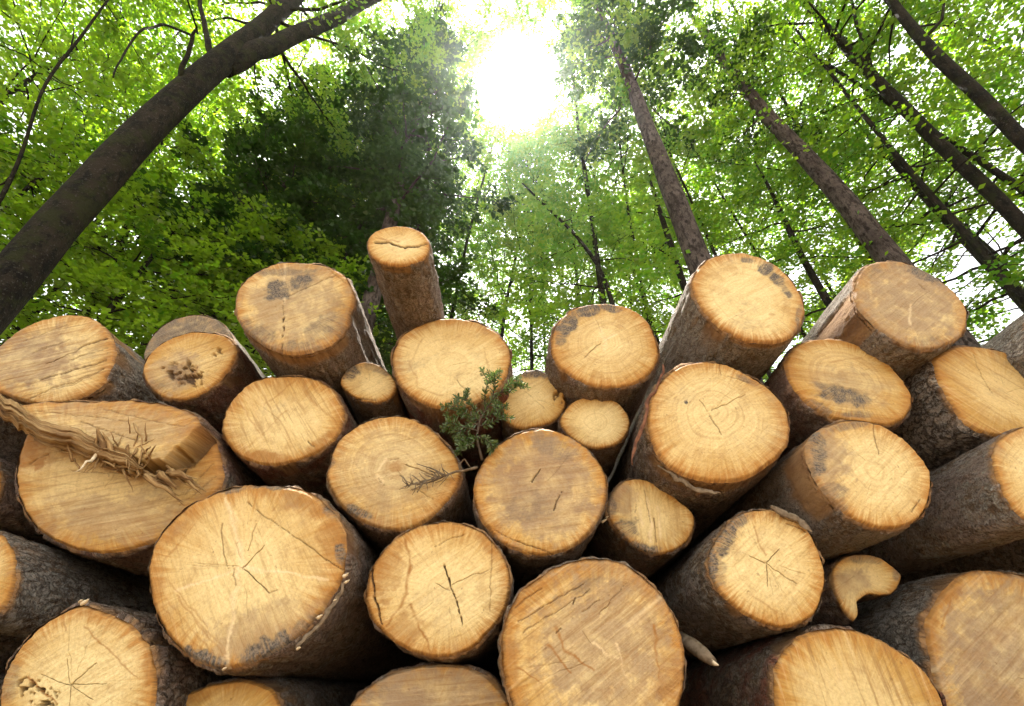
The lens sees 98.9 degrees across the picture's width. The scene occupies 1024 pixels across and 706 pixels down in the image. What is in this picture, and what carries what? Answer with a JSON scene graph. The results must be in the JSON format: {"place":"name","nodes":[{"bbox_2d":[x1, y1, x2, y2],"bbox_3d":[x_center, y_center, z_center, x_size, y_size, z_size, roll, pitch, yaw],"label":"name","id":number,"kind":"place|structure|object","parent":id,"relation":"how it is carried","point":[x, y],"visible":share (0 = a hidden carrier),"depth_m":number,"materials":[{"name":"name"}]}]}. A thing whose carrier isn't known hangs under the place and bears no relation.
{"place":"outdoors","nodes":[
{"label":"outdoors","id":0,"kind":"place"},
{"bbox_2d":[0,0,1023,376],"label":"sky","id":1,"kind":"structure","parent":0,"point":[532,66],"materials":[{"name":"white"}]},
{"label":"ground","id":2,"kind":"structure","parent":0,"visible":0},
{"bbox_2d":[0,674,4,689],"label":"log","id":3,"kind":"object","parent":2,"relation":"on","point":[2,677],"visible":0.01,"depth_m":1.12,"materials":[{"name":"brown wood"}]},
{"bbox_2d":[0,531,156,637],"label":"log","id":4,"kind":"object","parent":3,"relation":"on","point":[40,584],"visible":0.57,"depth_m":1.13,"materials":[{"name":"brown wood"}]},
{"bbox_2d":[0,394,267,577],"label":"log","id":5,"kind":"object","parent":4,"relation":"on","point":[120,484],"visible":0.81,"depth_m":1.28,"materials":[{"name":"brown wood"}]},
{"bbox_2d":[0,315,160,404],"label":"log","id":6,"kind":"object","parent":5,"relation":"on","point":[66,358],"visible":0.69,"depth_m":1.61,"materials":[{"name":"brown wood"}]},
{"bbox_2d":[144,314,265,381],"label":"log","id":7,"kind":"object","parent":6,"relation":"on","point":[171,329],"visible":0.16,"depth_m":2.14,"materials":[{"name":"brown wood"}]},
{"bbox_2d":[142,331,261,433],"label":"log","id":8,"kind":"object","parent":5,"relation":"on","point":[189,371],"visible":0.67,"depth_m":1.62,"materials":[{"name":"brown wood"}]},
{"bbox_2d":[0,0,165,342],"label":"beech tree","id":9,"kind":"object","parent":2,"relation":"on","point":[58,39],"visible":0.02,"depth_m":12.71,"materials":[{"name":"green plant"}]},
{"bbox_2d":[0,0,183,203],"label":"dead branch tree","id":10,"kind":"object","parent":2,"relation":"on","point":[8,181],"visible":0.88,"depth_m":8.90,"materials":[{"name":"wood"}]},
{"bbox_2d":[0,0,197,265],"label":"beech tree","id":11,"kind":"object","parent":2,"relation":"on","point":[36,76],"visible":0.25,"depth_m":9.83,"materials":[{"name":"green plant"}]},
{"bbox_2d":[0,66,205,342],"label":"beech tree","id":12,"kind":"object","parent":2,"relation":"on","point":[66,132],"visible":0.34,"depth_m":7.71,"materials":[{"name":"green plant"}]},
{"bbox_2d":[0,0,242,344],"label":"beech tree","id":13,"kind":"object","parent":2,"relation":"on","point":[37,169],"visible":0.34,"depth_m":9.41,"materials":[{"name":"green plant"}]},
{"bbox_2d":[0,98,249,348],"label":"beech tree","id":14,"kind":"object","parent":2,"relation":"on","point":[150,239],"visible":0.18,"depth_m":8.52,"materials":[{"name":"green plant"}]},
{"bbox_2d":[0,0,267,314],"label":"beech tree","id":15,"kind":"object","parent":2,"relation":"on","point":[97,123],"visible":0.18,"depth_m":11.07,"materials":[{"name":"green plant"}]},
{"bbox_2d":[0,19,268,345],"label":"beech tree","id":16,"kind":"object","parent":2,"relation":"on","point":[4,122],"visible":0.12,"depth_m":10.39,"materials":[{"name":"green plant"}]},
{"bbox_2d":[0,599,276,705],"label":"log","id":17,"kind":"object","parent":2,"relation":"on","point":[87,652],"visible":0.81,"depth_m":0.91,"materials":[{"name":"brown wood"}]},
{"bbox_2d":[15,77,295,326],"bbox_3d":[-11.693,-2.687,14.771,9.705,18.936,9.458,0,-38,0],"label":"beech tree","id":18,"kind":"object","parent":2,"relation":"on","point":[176,168],"visible":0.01,"depth_m":13.96,"materials":[{"name":"green plant"}]},
{"bbox_2d":[0,0,311,325],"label":"beech tree","id":19,"kind":"object","parent":2,"relation":"on","point":[147,45],"visible":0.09,"depth_m":12.25,"materials":[{"name":"green plant"}]},
{"bbox_2d":[0,95,315,372],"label":"beech tree","id":20,"kind":"object","parent":2,"relation":"on","point":[111,307],"visible":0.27,"depth_m":8.13,"materials":[{"name":"green plant"}]},
{"bbox_2d":[0,0,338,132],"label":"beech tree","id":21,"kind":"object","parent":2,"relation":"on","point":[98,37],"visible":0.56,"depth_m":10.19,"materials":[{"name":"green plant"}]},
{"bbox_2d":[25,141,330,362],"bbox_3d":[-8.651,-0.778,11.228,8.603,14.324,6.829,0,-38,0],"label":"beech tree","id":22,"kind":"object","parent":2,"relation":"on","point":[160,166],"visible":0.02,"depth_m":10.25,"materials":[{"name":"green plant"}]},
{"bbox_2d":[0,0,427,334],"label":"beech tree","id":23,"kind":"object","parent":2,"relation":"on","point":[38,246],"visible":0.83,"depth_m":7.72,"materials":[{"name":"green plant"}]},
{"bbox_2d":[58,188,384,376],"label":"beech tree","id":24,"kind":"object","parent":2,"relation":"on","point":[130,268],"visible":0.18,"depth_m":8.44,"materials":[{"name":"green plant"}]},
{"bbox_2d":[112,134,333,347],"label":"beech tree","id":25,"kind":"object","parent":2,"relation":"on","point":[156,242],"depth_m":13.60,"materials":[{"name":"green plant"}]},
{"bbox_2d":[65,63,390,336],"bbox_3d":[-7.325,-3.051,12.200,7.281,19.547,7.311,-18,-42,21],"label":"tree","id":26,"kind":"object","parent":2,"relation":"on","point":[291,133],"visible":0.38,"depth_m":11.39,"materials":[{"name":"green plant"}]},
{"bbox_2d":[79,0,402,347],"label":"beech tree","id":27,"kind":"object","parent":2,"relation":"on","point":[304,68],"visible":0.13,"depth_m":14.02,"materials":[{"name":"green plant"}]},
{"bbox_2d":[152,115,385,313],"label":"beech tree","id":28,"kind":"object","parent":2,"relation":"on","point":[292,209],"depth_m":13.84,"materials":[{"name":"green plant"}]},
{"bbox_2d":[186,676,371,705],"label":"log","id":29,"kind":"object","parent":2,"relation":"on","point":[248,691],"visible":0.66,"depth_m":0.98,"materials":[{"name":"brown wood"}]},
{"bbox_2d":[147,485,427,682],"bbox_3d":[-0.612,1.245,2.000,0.506,0.446,2.537,0,-38,0],"label":"log","id":30,"kind":"object","parent":29,"relation":"on","point":[260,581],"visible":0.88,"depth_m":1.02,"materials":[{"name":"brown wood"}]},
{"bbox_2d":[222,375,375,548],"bbox_3d":[-0.746,0.980,2.416,0.423,0.371,2.512,0,-38,0],"label":"log","id":31,"kind":"object","parent":30,"relation":"on","point":[288,430],"visible":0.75,"depth_m":1.42,"materials":[{"name":"brown wood"}]},
{"bbox_2d":[234,262,386,424],"bbox_3d":[-0.821,0.588,2.623,0.493,0.507,2.512,0,-38,0],"label":"log","id":32,"kind":"object","parent":31,"relation":"on","point":[303,319],"visible":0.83,"depth_m":1.62,"materials":[{"name":"brown wood"}]},
{"bbox_2d":[341,362,408,423],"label":"log","id":33,"kind":"object","parent":31,"relation":"on","point":[370,390],"visible":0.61,"depth_m":1.60,"materials":[{"name":"brown wood"}]},
{"bbox_2d":[179,194,396,373],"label":"beech tree","id":34,"kind":"object","parent":2,"relation":"on","point":[230,240],"visible":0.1,"depth_m":9.70,"materials":[{"name":"green plant"}]},
{"bbox_2d":[175,92,454,375],"bbox_3d":[-5.351,-3.062,12.822,6.794,20.760,7.045,17,-41,-20],"label":"spruce tree","id":35,"kind":"object","parent":2,"relation":"on","point":[222,207],"visible":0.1,"depth_m":10.86,"materials":[{"name":"green plant"}]},
{"bbox_2d":[255,74,478,376],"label":"spruce tree","id":36,"kind":"object","parent":2,"relation":"on","point":[413,214],"visible":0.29,"depth_m":11.29,"materials":[{"name":"green plant"}]},
{"bbox_2d":[266,0,523,331],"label":"spruce tree","id":37,"kind":"object","parent":2,"relation":"on","point":[439,101],"visible":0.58,"depth_m":12.37,"materials":[{"name":"green plant"}]},
{"bbox_2d":[270,0,519,266],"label":"beech tree","id":38,"kind":"object","parent":2,"relation":"on","point":[427,28],"visible":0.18,"depth_m":14.80,"materials":[{"name":"green plant"}]},
{"bbox_2d":[278,0,564,230],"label":"beech tree","id":39,"kind":"object","parent":2,"relation":"on","point":[488,10],"visible":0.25,"depth_m":18.94,"materials":[{"name":"green plant"}]},
{"bbox_2d":[351,661,508,705],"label":"log","id":40,"kind":"object","parent":2,"relation":"on","point":[433,683],"visible":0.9,"depth_m":0.95,"materials":[{"name":"brown wood"}]},
{"bbox_2d":[364,520,513,683],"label":"log","id":41,"kind":"object","parent":40,"relation":"on","point":[442,591],"visible":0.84,"depth_m":1.03,"materials":[{"name":"brown wood"}]},
{"bbox_2d":[326,415,475,553],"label":"log","id":42,"kind":"object","parent":41,"relation":"on","point":[372,460],"visible":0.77,"depth_m":1.26,"materials":[{"name":"brown wood"}]},
{"bbox_2d":[399,458,477,494],"bbox_3d":[-0.206,0.345,1.222,0.218,0.104,0.019,0,-38,0],"label":"dry twig","id":43,"kind":"object","parent":42,"relation":"on","point":[435,477],"visible":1,"depth_m":1.22,"materials":[{"name":"brown plant"}]},
{"bbox_2d":[390,319,512,527],"bbox_3d":[-0.205,0.811,2.524,0.467,0.451,2.512,0,-38,0],"label":"log","id":44,"kind":"object","parent":42,"relation":"on","point":[434,364],"visible":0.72,"depth_m":1.55,"materials":[{"name":"brown wood"}]},
{"bbox_2d":[367,226,444,339],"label":"log","id":45,"kind":"object","parent":44,"relation":"on","point":[402,260],"visible":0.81,"depth_m":1.51,"materials":[{"name":"brown wood"}]},
{"bbox_2d":[384,118,505,370],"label":"beech tree","id":46,"kind":"object","parent":2,"relation":"on","point":[441,258],"depth_m":18.15,"materials":[{"name":"green plant"}]},
{"bbox_2d":[365,157,541,371],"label":"beech tree","id":47,"kind":"object","parent":2,"relation":"on","point":[471,248],"visible":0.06,"depth_m":18.85,"materials":[{"name":"green plant"}]},
{"bbox_2d":[373,0,601,318],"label":"beech tree","id":48,"kind":"object","parent":2,"relation":"on","point":[488,141],"visible":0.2,"depth_m":17.47,"materials":[{"name":"green plant"}]},
{"bbox_2d":[438,119,610,371],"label":"beech tree","id":49,"kind":"object","parent":2,"relation":"on","point":[500,262],"visible":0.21,"depth_m":16.57,"materials":[{"name":"green plant"}]},
{"bbox_2d":[453,107,598,322],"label":"beech tree","id":50,"kind":"object","parent":2,"relation":"on","point":[500,198],"visible":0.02,"depth_m":26.09,"materials":[{"name":"green plant"}]},
{"bbox_2d":[441,124,629,372],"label":"beech tree","id":51,"kind":"object","parent":2,"relation":"on","point":[460,313],"visible":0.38,"depth_m":15.27,"materials":[{"name":"green plant"}]},
{"bbox_2d":[453,140,645,369],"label":"beech tree","id":52,"kind":"object","parent":2,"relation":"on","point":[469,274],"visible":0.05,"depth_m":22.12,"materials":[{"name":"green plant"}]},
{"bbox_2d":[451,119,678,364],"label":"beech tree","id":53,"kind":"object","parent":2,"relation":"on","point":[516,168],"visible":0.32,"depth_m":13.87,"materials":[{"name":"green plant"}]},
{"bbox_2d":[438,0,709,303],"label":"beech tree","id":54,"kind":"object","parent":2,"relation":"on","point":[549,4],"visible":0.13,"depth_m":19.92,"materials":[{"name":"green plant"}]},
{"bbox_2d":[497,556,686,705],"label":"log","id":55,"kind":"object","parent":2,"relation":"on","point":[590,631],"visible":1,"depth_m":0.91,"materials":[{"name":"brown wood"}]},
{"bbox_2d":[472,428,607,596],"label":"log","id":56,"kind":"object","parent":55,"relation":"on","point":[540,498],"visible":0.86,"depth_m":1.19,"materials":[{"name":"brown wood"}]},
{"bbox_2d":[439,367,530,460],"bbox_3d":[-0.078,0.161,1.306,0.275,0.318,0.093,0,-38,0],"label":"fir sprig","id":57,"kind":"object","parent":56,"relation":"on","point":[460,439],"visible":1,"depth_m":1.30,"materials":[{"name":"green plant"}]},
{"bbox_2d":[500,369,567,440],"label":"log","id":58,"kind":"object","parent":56,"relation":"on","point":[540,403],"visible":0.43,"depth_m":1.57,"materials":[{"name":"brown wood"}]},
{"bbox_2d":[557,398,629,478],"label":"log","id":59,"kind":"object","parent":56,"relation":"on","point":[598,429],"visible":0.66,"depth_m":1.47,"materials":[{"name":"brown wood"}]},
{"bbox_2d":[544,304,659,425],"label":"log","id":60,"kind":"object","parent":59,"relation":"on","point":[603,352],"visible":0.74,"depth_m":1.57,"materials":[{"name":"brown wood"}]},
{"bbox_2d":[679,631,718,665],"bbox_3d":[0.426,0.692,1.029,0.032,0.078,0.138,8,-39,-10],"label":"stick","id":61,"kind":"object","parent":55,"relation":"on","point":[697,648],"visible":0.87,"depth_m":1.00,"materials":[{"name":"beige wood"}]},
{"bbox_2d":[486,0,751,324],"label":"beech tree","id":62,"kind":"object","parent":2,"relation":"on","point":[557,130],"visible":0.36,"depth_m":15.53,"materials":[{"name":"green plant"}]},
{"bbox_2d":[480,156,758,355],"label":"young beech tree","id":63,"kind":"object","parent":2,"relation":"on","point":[538,315],"visible":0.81,"depth_m":9.95,"materials":[{"name":"green plant"}]},
{"bbox_2d":[491,111,772,378],"bbox_3d":[3.846,-1.696,13.922,9.282,19.546,7.882,0,-38,0],"label":"beech tree","id":64,"kind":"object","parent":2,"relation":"on","point":[567,237],"visible":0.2,"depth_m":14.25,"materials":[{"name":"green plant"}]},
{"bbox_2d":[554,163,715,339],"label":"beech tree","id":65,"kind":"object","parent":2,"relation":"on","point":[659,279],"visible":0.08,"depth_m":16.84,"materials":[{"name":"green plant"}]},
{"bbox_2d":[539,0,763,383],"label":"spruce tree","id":66,"kind":"object","parent":2,"relation":"on","point":[685,227],"visible":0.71,"depth_m":13.09,"materials":[{"name":"green plant"}]},
{"bbox_2d":[572,129,742,329],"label":"young beech tree","id":67,"kind":"object","parent":2,"relation":"on","point":[665,231],"visible":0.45,"depth_m":10.74,"materials":[{"name":"green plant"}]},
{"bbox_2d":[575,160,764,380],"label":"beech tree","id":68,"kind":"object","parent":2,"relation":"on","point":[634,192],"visible":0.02,"depth_m":20.29,"materials":[{"name":"green plant"}]},
{"bbox_2d":[549,0,819,377],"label":"beech tree","id":69,"kind":"object","parent":2,"relation":"on","point":[627,36],"visible":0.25,"depth_m":14.66,"materials":[{"name":"green plant"}]},
{"bbox_2d":[604,96,888,362],"bbox_3d":[7.449,-2.341,15.279,8.330,20.851,10.065,-10,-39,13],"label":"beech tree","id":70,"kind":"object","parent":2,"relation":"on","point":[769,165],"visible":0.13,"depth_m":13.49,"materials":[{"name":"green plant"}]},
{"bbox_2d":[660,123,912,346],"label":"young beech tree","id":71,"kind":"object","parent":2,"relation":"on","point":[825,296],"visible":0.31,"depth_m":11.09,"materials":[{"name":"green plant"}]},
{"bbox_2d":[609,74,979,382],"bbox_3d":[6.766,-2.266,12.392,8.124,18.541,9.568,0,-38,0],"label":"beech tree","id":72,"kind":"object","parent":2,"relation":"on","point":[794,262],"visible":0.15,"depth_m":12.03,"materials":[{"name":"green plant"}]},
{"bbox_2d":[608,0,1004,243],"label":"beech tree","id":73,"kind":"object","parent":2,"relation":"on","point":[877,117],"visible":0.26,"depth_m":13.41,"materials":[{"name":"green plant"}]},
{"bbox_2d":[679,624,946,705],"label":"log","id":74,"kind":"object","parent":2,"relation":"on","point":[823,665],"visible":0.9,"depth_m":0.94,"materials":[{"name":"brown wood"}]},
{"bbox_2d":[652,505,825,659],"bbox_3d":[0.615,1.293,2.028,0.311,0.314,2.534,0,-38,0],"label":"log","id":75,"kind":"object","parent":74,"relation":"on","point":[741,577],"visible":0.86,"depth_m":1.07,"materials":[{"name":"brown wood"}]},
{"bbox_2d":[581,478,695,578],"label":"log","id":76,"kind":"object","parent":75,"relation":"on","point":[646,528],"visible":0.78,"depth_m":1.27,"materials":[{"name":"brown wood"}]},
{"bbox_2d":[607,361,790,581],"bbox_3d":[0.594,0.969,2.295,0.519,0.453,2.516,0,-38,0],"label":"log","id":77,"kind":"object","parent":76,"relation":"on","point":[707,443],"visible":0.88,"depth_m":1.30,"materials":[{"name":"brown wood"}]},
{"bbox_2d":[607,253,804,482],"bbox_3d":[0.810,0.564,2.527,0.437,0.478,2.513,0,-38,0],"label":"log","id":78,"kind":"object","parent":77,"relation":"on","point":[744,313],"visible":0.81,"depth_m":1.53,"materials":[{"name":"brown wood"}]},
{"bbox_2d":[670,0,980,346],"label":"spruce tree","id":79,"kind":"object","parent":2,"relation":"on","point":[865,226],"visible":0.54,"depth_m":11.64,"materials":[{"name":"green plant"}]},
{"bbox_2d":[648,0,1023,345],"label":"beech tree","id":80,"kind":"object","parent":2,"relation":"on","point":[1012,290],"visible":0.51,"depth_m":10.34,"materials":[{"name":"green plant"}]},
{"bbox_2d":[685,0,1023,378],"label":"beech tree","id":81,"kind":"object","parent":2,"relation":"on","point":[889,79],"visible":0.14,"depth_m":11.16,"materials":[{"name":"green plant"}]},
{"bbox_2d":[687,570,1023,705],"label":"log","id":82,"kind":"object","parent":2,"relation":"on","point":[958,638],"visible":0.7,"depth_m":1.03,"materials":[{"name":"brown wood"}]},
{"bbox_2d":[756,554,900,639],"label":"log","id":83,"kind":"object","parent":82,"relation":"on","point":[851,582],"visible":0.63,"depth_m":1.18,"materials":[{"name":"brown wood"}]},
{"bbox_2d":[652,419,932,581],"bbox_3d":[0.940,1.102,2.128,0.352,0.365,2.512,0,-38,0],"label":"log","id":84,"kind":"object","parent":83,"relation":"on","point":[841,487],"visible":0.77,"depth_m":1.17,"materials":[{"name":"brown wood"}]},
{"bbox_2d":[763,339,912,461],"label":"log","id":85,"kind":"object","parent":84,"relation":"on","point":[815,385],"visible":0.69,"depth_m":1.42,"materials":[{"name":"brown wood"}]},
{"bbox_2d":[851,427,1023,576],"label":"log","id":86,"kind":"object","parent":82,"relation":"on","point":[976,504],"visible":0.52,"depth_m":1.17,"materials":[{"name":"brown wood"}]},
{"bbox_2d":[892,345,1023,471],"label":"log","id":87,"kind":"object","parent":86,"relation":"on","point":[966,398],"visible":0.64,"depth_m":1.37,"materials":[{"name":"brown wood"}]},
{"bbox_2d":[801,261,969,380],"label":"log","id":88,"kind":"object","parent":87,"relation":"on","point":[904,320],"visible":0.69,"depth_m":1.50,"materials":[{"name":"brown wood"}]},
{"bbox_2d":[688,0,1023,154],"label":"beech tree","id":89,"kind":"object","parent":2,"relation":"on","point":[995,112],"visible":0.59,"depth_m":9.71,"materials":[{"name":"green plant"}]},
{"bbox_2d":[700,0,1023,239],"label":"beech tree","id":90,"kind":"object","parent":2,"relation":"on","point":[1004,206],"visible":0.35,"depth_m":11.10,"materials":[{"name":"green plant"}]},
{"bbox_2d":[702,0,1023,327],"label":"beech tree","id":91,"kind":"object","parent":2,"relation":"on","point":[1001,175],"visible":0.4,"depth_m":10.91,"materials":[{"name":"green plant"}]},
{"bbox_2d":[775,0,1023,334],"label":"beech tree","id":92,"kind":"object","parent":2,"relation":"on","point":[991,249],"visible":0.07,"depth_m":12.80,"materials":[{"name":"green plant"}]},
{"bbox_2d":[781,0,1023,259],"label":"beech tree","id":93,"kind":"object","parent":2,"relation":"on","point":[1016,102],"visible":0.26,"depth_m":9.45,"materials":[{"name":"green plant"}]},
{"bbox_2d":[789,86,1023,312],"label":"beech tree","id":94,"kind":"object","parent":2,"relation":"on","point":[896,165],"visible":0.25,"depth_m":10.38,"materials":[{"name":"green plant"}]},
{"bbox_2d":[843,0,1023,166],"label":"beech tree","id":95,"kind":"object","parent":2,"relation":"on","point":[999,79],"visible":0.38,"depth_m":9.96,"materials":[{"name":"green plant"}]},
{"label":"log","id":96,"kind":"object","parent":2,"relation":"on","visible":0},
{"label":"log","id":97,"kind":"object","parent":96,"relation":"on","visible":0},
{"bbox_2d":[898,539,1023,584],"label":"log","id":98,"kind":"object","parent":97,"relation":"on","point":[1007,556],"visible":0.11,"depth_m":1.49,"materials":[{"name":"brown wood"}]},
{"bbox_2d":[981,314,1023,377],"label":"log","id":99,"kind":"object","parent":98,"relation":"on","point":[1008,340],"visible":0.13,"depth_m":1.44,"materials":[{"name":"brown wood"}]},
{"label":"log","id":100,"kind":"object","parent":2,"relation":"on","visible":0},
{"bbox_2d":[0,635,25,674],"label":"log","id":101,"kind":"object","parent":100,"relation":"on","point":[9,645],"visible":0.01,"depth_m":1.26,"materials":[{"name":"brown wood"}]},
{"bbox_2d":[0,529,90,560],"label":"log","id":102,"kind":"object","parent":101,"relation":"on","point":[46,545],"depth_m":1.73,"materials":[{"name":"brown wood"}]},
{"bbox_2d":[0,417,26,465],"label":"log","id":103,"kind":"object","parent":102,"relation":"on","point":[12,439],"visible":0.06,"depth_m":1.63,"materials":[{"name":"brown wood"}]},
{"bbox_2d":[0,458,148,578],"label":"log","id":104,"kind":"object","parent":101,"relation":"on","point":[13,519],"visible":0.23,"depth_m":1.38,"materials":[{"name":"brown wood"}]},
{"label":"undergrowth","id":105,"kind":"object","parent":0,"visible":0},
{"bbox_2d":[663,87,962,356],"bbox_3d":[12.067,-3.445,16.706,11.428,21.352,9.439,0,-38,0],"label":"beech tree","id":106,"kind":"object","parent":105,"relation":"on","point":[833,275],"visible":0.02,"depth_m":17.16,"materials":[{"name":"green plant"}]}
]}

